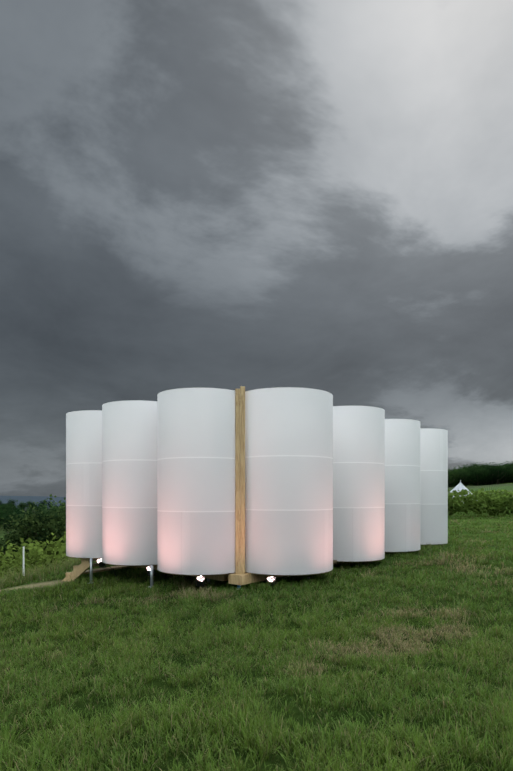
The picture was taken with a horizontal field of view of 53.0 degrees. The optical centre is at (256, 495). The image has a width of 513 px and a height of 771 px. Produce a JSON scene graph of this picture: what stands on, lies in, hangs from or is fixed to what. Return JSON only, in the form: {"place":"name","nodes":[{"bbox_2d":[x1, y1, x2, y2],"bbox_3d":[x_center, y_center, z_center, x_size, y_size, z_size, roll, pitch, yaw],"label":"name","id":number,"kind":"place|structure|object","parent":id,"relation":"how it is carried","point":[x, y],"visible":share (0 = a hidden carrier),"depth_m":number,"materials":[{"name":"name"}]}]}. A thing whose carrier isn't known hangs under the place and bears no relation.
{"place":"outdoors","nodes":[
{"label":"outdoors","id":0,"kind":"place"},
{"bbox_2d":[197,576,204,580],"bbox_3d":[-0.997,1.491,9.196,0.136,0.006,0.138,1,39,-15],"label":"spotlight lamp","id":1,"kind":"object","parent":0,"point":[200,578],"visible":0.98,"depth_m":9.19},
{"bbox_2d":[0,482,512,770],"bbox_3d":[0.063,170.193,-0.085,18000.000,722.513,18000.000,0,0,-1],"label":"ground","id":2,"kind":"structure","parent":0,"point":[159,683],"depth_m":4.91,"materials":[{"name":"green plant"}]},
{"bbox_2d":[0,514,15,530],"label":"hill tree","id":3,"kind":"object","parent":2,"relation":"on","point":[4,521],"visible":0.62,"depth_m":324.61,"materials":[{"name":"green plant"}]},
{"bbox_2d":[1,504,14,512],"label":"hill tree","id":4,"kind":"object","parent":2,"relation":"on","point":[4,507],"visible":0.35,"depth_m":461.30,"materials":[{"name":"green plant"}]},
{"bbox_2d":[7,499,17,507],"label":"hill tree","id":5,"kind":"object","parent":2,"relation":"on","point":[12,502],"visible":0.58,"depth_m":607.09,"materials":[{"name":"green plant"}]},
{"bbox_2d":[0,531,29,567],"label":"belt tree","id":6,"kind":"object","parent":2,"relation":"on","point":[4,546],"visible":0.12,"depth_m":74.93,"materials":[{"name":"green plant"}]},
{"bbox_2d":[13,507,32,520],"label":"hill tree","id":7,"kind":"object","parent":2,"relation":"on","point":[21,512],"visible":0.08,"depth_m":344.31,"materials":[{"name":"green plant"}]},
{"bbox_2d":[18,501,27,509],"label":"hill tree","id":8,"kind":"object","parent":2,"relation":"on","point":[21,505],"visible":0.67,"depth_m":626.78,"materials":[{"name":"green plant"}]},
{"bbox_2d":[23,547,24,575],"bbox_3d":[-6.138,1.855,13.547,0.040,1.000,0.040,0,0,-18],"label":"marker stake","id":9,"kind":"object","parent":2,"relation":"on","point":[24,560],"visible":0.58,"depth_m":13.56,"materials":[{"name":"white paint"}]},
{"bbox_2d":[0,502,65,568],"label":"belt tree","id":10,"kind":"object","parent":2,"relation":"on","point":[34,527],"visible":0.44,"depth_m":67.63,"materials":[{"name":"green plant"}]},
{"bbox_2d":[2,500,65,562],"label":"belt tree","id":11,"kind":"object","parent":2,"relation":"on","point":[45,513],"visible":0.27,"depth_m":68.28,"materials":[{"name":"green plant"}]},
{"bbox_2d":[0,531,70,578],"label":"vine rows","id":12,"kind":"object","parent":2,"relation":"on","point":[36,553],"visible":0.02,"depth_m":21.37,"materials":[{"name":"green plant"}]},
{"bbox_2d":[35,494,65,557],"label":"belt tree","id":13,"kind":"object","parent":2,"relation":"on","point":[62,514],"visible":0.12,"depth_m":71.74,"materials":[{"name":"green plant"}]},
{"bbox_2d":[40,505,64,528],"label":"belt tree","id":14,"kind":"object","parent":2,"relation":"on","point":[53,514],"depth_m":92.51,"materials":[{"name":"green plant"}]},
{"bbox_2d":[62,558,136,581],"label":"stairs","id":15,"kind":"structure","parent":2,"relation":"on","point":[81,568],"depth_m":11.90,"materials":[{"name":"brown wood"}]},
{"bbox_2d":[89,558,309,587],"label":"support posts","id":16,"kind":"object","parent":2,"relation":"on","point":[151,572],"visible":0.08,"depth_m":10.19,"materials":[{"name":"grey"}]},
{"bbox_2d":[136,562,343,584],"bbox_3d":[0.554,1.500,14.589,5.730,0.177,9.704,0,0,39],"label":"platform frame","id":17,"kind":"object","parent":2,"relation":"on","point":[240,579],"visible":0.02,"depth_m":9.29,"materials":[{"name":"brown wood"}]},
{"bbox_2d":[67,544,442,575],"bbox_3d":[0.643,1.390,14.851,7.827,0.038,11.604,0,0,38],"label":"platform underside","id":18,"kind":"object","parent":17,"relation":"on","point":[334,561],"depth_m":9.45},
{"bbox_2d":[66,410,101,557],"bbox_3d":[-3.613,-0.244,12.255,1.748,3.274,1.748,0,0,-1],"label":"fabric panel","id":19,"kind":"object","parent":18,"relation":"on","point":[83,483],"visible":0.48,"depth_m":11.41,"materials":[{"name":"white fabric"}]},
{"bbox_2d":[96,561,105,567],"bbox_3d":[-3.425,1.542,11.389,0.174,0.251,0.159,0,37,24],"label":"par can","id":20,"kind":"object","parent":18,"relation":"attached to","point":[101,564],"visible":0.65,"depth_m":11.32,"materials":[{"name":"black metal"}]},
{"bbox_2d":[102,400,156,564],"bbox_3d":[-2.414,-0.244,11.068,1.748,3.274,1.748,0,0,-1],"label":"fabric panel","id":21,"kind":"object","parent":18,"relation":"on","point":[129,482],"visible":0.6,"depth_m":10.24,"materials":[{"name":"white fabric"}]},
{"bbox_2d":[146,566,155,575],"bbox_3d":[-2.121,1.562,10.359,0.174,0.251,0.159,0,37,9],"label":"par can","id":22,"kind":"object","parent":18,"relation":"attached to","point":[148,572],"visible":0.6,"depth_m":10.31,"materials":[{"name":"black metal"}]},
{"bbox_2d":[157,387,234,574],"bbox_3d":[-1.014,-0.244,9.854,1.748,3.274,1.748,0,0,-1],"label":"fabric panel","id":23,"kind":"object","parent":18,"relation":"on","point":[195,481],"visible":0.83,"depth_m":9.05,"materials":[{"name":"white fabric"}]},
{"bbox_2d":[195,576,204,587],"bbox_3d":[-1.017,1.589,9.274,0.174,0.251,0.159,0,40,-14],"label":"par can","id":24,"kind":"object","parent":18,"relation":"attached to","point":[200,584],"visible":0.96,"depth_m":9.21,"materials":[{"name":"black metal"}]},
{"bbox_2d":[235,386,244,573],"bbox_3d":[-0.296,-0.271,9.310,0.182,3.365,0.166,0,0,-1],"label":"corner post","id":25,"kind":"object","parent":18,"relation":"on","point":[240,481],"visible":0.94,"depth_m":9.23,"materials":[{"name":"brown wood"}]},
{"bbox_2d":[245,387,332,574],"bbox_3d":[0.538,-0.244,9.881,1.848,3.274,1.848,0,0,-1],"label":"fabric panel","id":26,"kind":"object","parent":18,"relation":"on","point":[288,480],"visible":0.85,"depth_m":9.04,"materials":[{"name":"white fabric"}]},
{"bbox_2d":[333,406,384,561],"bbox_3d":[2.011,-0.244,11.657,1.748,3.274,1.748,0,0,-1],"label":"fabric panel","id":27,"kind":"object","parent":18,"relation":"on","point":[358,483],"visible":0.69,"depth_m":10.83,"materials":[{"name":"white fabric"}]},
{"bbox_2d":[385,419,420,551],"bbox_3d":[3.397,-0.244,13.512,1.748,3.274,1.748,0,0,-1],"label":"fabric panel","id":28,"kind":"object","parent":18,"relation":"on","point":[402,485],"visible":0.4,"depth_m":12.67,"materials":[{"name":"white fabric"}]},
{"bbox_2d":[420,428,447,544],"bbox_3d":[4.778,-0.244,15.338,1.748,3.274,1.748,0,0,-1],"label":"fabric panel","id":29,"kind":"object","parent":18,"relation":"on","point":[434,486],"visible":0.52,"depth_m":14.49,"materials":[{"name":"white fabric"}]},
{"bbox_2d":[266,576,276,586],"bbox_3d":[0.272,1.589,9.209,0.174,0.251,0.159,0,39,9],"label":"par can","id":30,"kind":"object","parent":2,"relation":"on","point":[272,583],"visible":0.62,"depth_m":9.13,"materials":[{"name":"black metal"}]},
{"bbox_2d":[448,469,462,486],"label":"ridge tree","id":31,"kind":"object","parent":2,"relation":"on","point":[452,479],"visible":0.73,"depth_m":362.74,"materials":[{"name":"green plant"}]},
{"bbox_2d":[448,467,471,485],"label":"ridge tree","id":32,"kind":"object","parent":2,"relation":"on","point":[465,484],"visible":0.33,"depth_m":371.36,"materials":[{"name":"green plant"}]},
{"bbox_2d":[456,471,468,484],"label":"ridge tree","id":33,"kind":"object","parent":2,"relation":"on","point":[464,479],"visible":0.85,"depth_m":365.26,"materials":[{"name":"green plant"}]},
{"bbox_2d":[450,480,477,500],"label":"tent","id":34,"kind":"object","parent":2,"relation":"on","point":[460,486],"visible":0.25,"depth_m":81.90,"materials":[{"name":"fabric"}]},
{"bbox_2d":[465,466,488,485],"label":"ridge tree","id":35,"kind":"object","parent":2,"relation":"on","point":[477,476],"visible":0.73,"depth_m":356.54,"materials":[{"name":"green plant"}]},
{"bbox_2d":[466,464,487,484],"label":"ridge tree","id":36,"kind":"object","parent":2,"relation":"on","point":[470,468],"visible":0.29,"depth_m":360.86,"materials":[{"name":"green plant"}]},
{"bbox_2d":[468,462,488,468],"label":"ridge tree","id":37,"kind":"object","parent":2,"relation":"on","point":[480,465],"visible":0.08,"depth_m":400.31,"materials":[{"name":"green plant"}]},
{"bbox_2d":[448,488,512,515],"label":"vine rows","id":38,"kind":"object","parent":2,"relation":"on","point":[500,501],"visible":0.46,"depth_m":29.79,"materials":[{"name":"green plant"}]},
{"bbox_2d":[480,472,496,484],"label":"ridge tree","id":39,"kind":"object","parent":2,"relation":"on","point":[487,481],"visible":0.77,"depth_m":354.66,"materials":[{"name":"green plant"}]},
{"bbox_2d":[483,462,506,483],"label":"ridge tree","id":40,"kind":"object","parent":2,"relation":"on","point":[492,471],"visible":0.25,"depth_m":357.52,"materials":[{"name":"green plant"}]},
{"bbox_2d":[486,462,508,483],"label":"ridge tree","id":41,"kind":"object","parent":2,"relation":"on","point":[499,475],"visible":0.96,"depth_m":351.70,"materials":[{"name":"green plant"}]},
{"bbox_2d":[494,464,511,482],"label":"ridge tree","id":42,"kind":"object","parent":2,"relation":"on","point":[506,466],"visible":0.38,"depth_m":356.80,"materials":[{"name":"green plant"}]},
{"bbox_2d":[505,467,512,482],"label":"ridge tree","id":43,"kind":"object","parent":2,"relation":"on","point":[510,481],"visible":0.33,"depth_m":357.25,"materials":[{"name":"green plant"}]},
{"bbox_2d":[0,0,512,496],"label":"sky","id":44,"kind":"structure","parent":0,"point":[222,194],"materials":[{"name":"grey"}]},
{"bbox_2d":[267,576,274,581],"bbox_3d":[0.260,1.491,9.130,0.136,0.004,0.138,0,38,9],"label":"spotlight lamp","id":45,"kind":"object","parent":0,"point":[271,578],"visible":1,"depth_m":9.13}
]}

